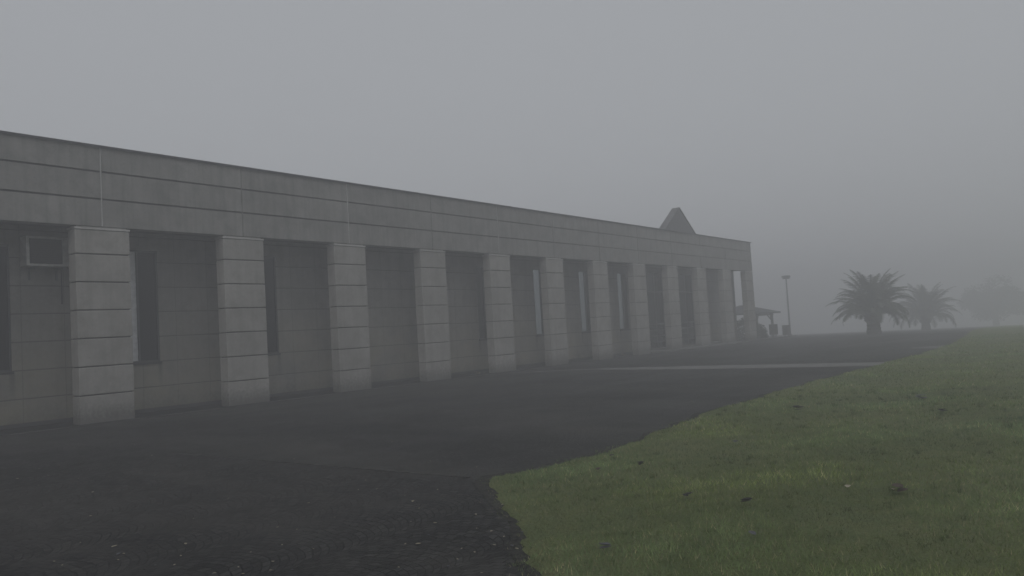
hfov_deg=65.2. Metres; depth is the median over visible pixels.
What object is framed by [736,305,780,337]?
shelter
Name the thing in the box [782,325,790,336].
litter bin
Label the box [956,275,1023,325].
round tree
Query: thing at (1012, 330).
lawn
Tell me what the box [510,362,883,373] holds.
concrete path band
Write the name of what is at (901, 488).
fallen leaf
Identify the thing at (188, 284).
colonnaded building
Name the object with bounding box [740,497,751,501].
fallen leaf
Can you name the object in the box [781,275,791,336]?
lamp post
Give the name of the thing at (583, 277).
window
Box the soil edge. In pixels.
[472,338,961,575]
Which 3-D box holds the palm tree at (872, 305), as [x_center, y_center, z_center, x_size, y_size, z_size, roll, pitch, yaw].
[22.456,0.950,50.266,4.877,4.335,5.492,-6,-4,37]
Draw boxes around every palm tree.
[825,269,915,334]
[889,282,961,329]
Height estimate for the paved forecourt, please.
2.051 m
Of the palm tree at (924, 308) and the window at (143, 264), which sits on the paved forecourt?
the palm tree at (924, 308)
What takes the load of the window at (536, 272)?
in the colonnaded building
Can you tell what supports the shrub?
on the paved forecourt
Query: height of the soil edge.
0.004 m
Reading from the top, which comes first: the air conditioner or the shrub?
the air conditioner
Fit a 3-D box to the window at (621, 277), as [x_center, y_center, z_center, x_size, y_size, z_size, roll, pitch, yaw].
[5.266,0.647,38.023,0.123,2.734,0.960,-6,-4,37]
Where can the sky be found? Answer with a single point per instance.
(831, 138)
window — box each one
[0,244,13,374]
[128,250,161,364]
[263,256,280,355]
[476,266,486,340]
[533,269,543,336]
[578,271,590,332]
[617,273,630,330]
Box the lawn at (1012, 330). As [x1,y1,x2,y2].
[489,325,1023,575]
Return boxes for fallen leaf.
[599,542,610,547]
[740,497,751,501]
[892,483,907,491]
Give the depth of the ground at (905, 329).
178.29 m
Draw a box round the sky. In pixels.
[0,0,1023,334]
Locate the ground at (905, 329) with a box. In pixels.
[768,324,1023,335]
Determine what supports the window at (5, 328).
in the colonnaded building
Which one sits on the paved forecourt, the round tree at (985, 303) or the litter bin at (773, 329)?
the litter bin at (773, 329)
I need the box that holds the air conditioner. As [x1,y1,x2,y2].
[20,236,69,303]
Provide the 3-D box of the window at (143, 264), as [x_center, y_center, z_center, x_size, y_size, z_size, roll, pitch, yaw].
[-8.883,0.465,19.123,0.123,2.734,0.940,-6,-4,37]
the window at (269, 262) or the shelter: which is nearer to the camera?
the window at (269, 262)
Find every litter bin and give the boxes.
[769,324,777,336]
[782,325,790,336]
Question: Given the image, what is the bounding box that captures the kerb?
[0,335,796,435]
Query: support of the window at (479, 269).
in the colonnaded building
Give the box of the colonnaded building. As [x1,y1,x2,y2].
[0,130,756,434]
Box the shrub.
[737,317,768,339]
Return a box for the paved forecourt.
[0,326,994,575]

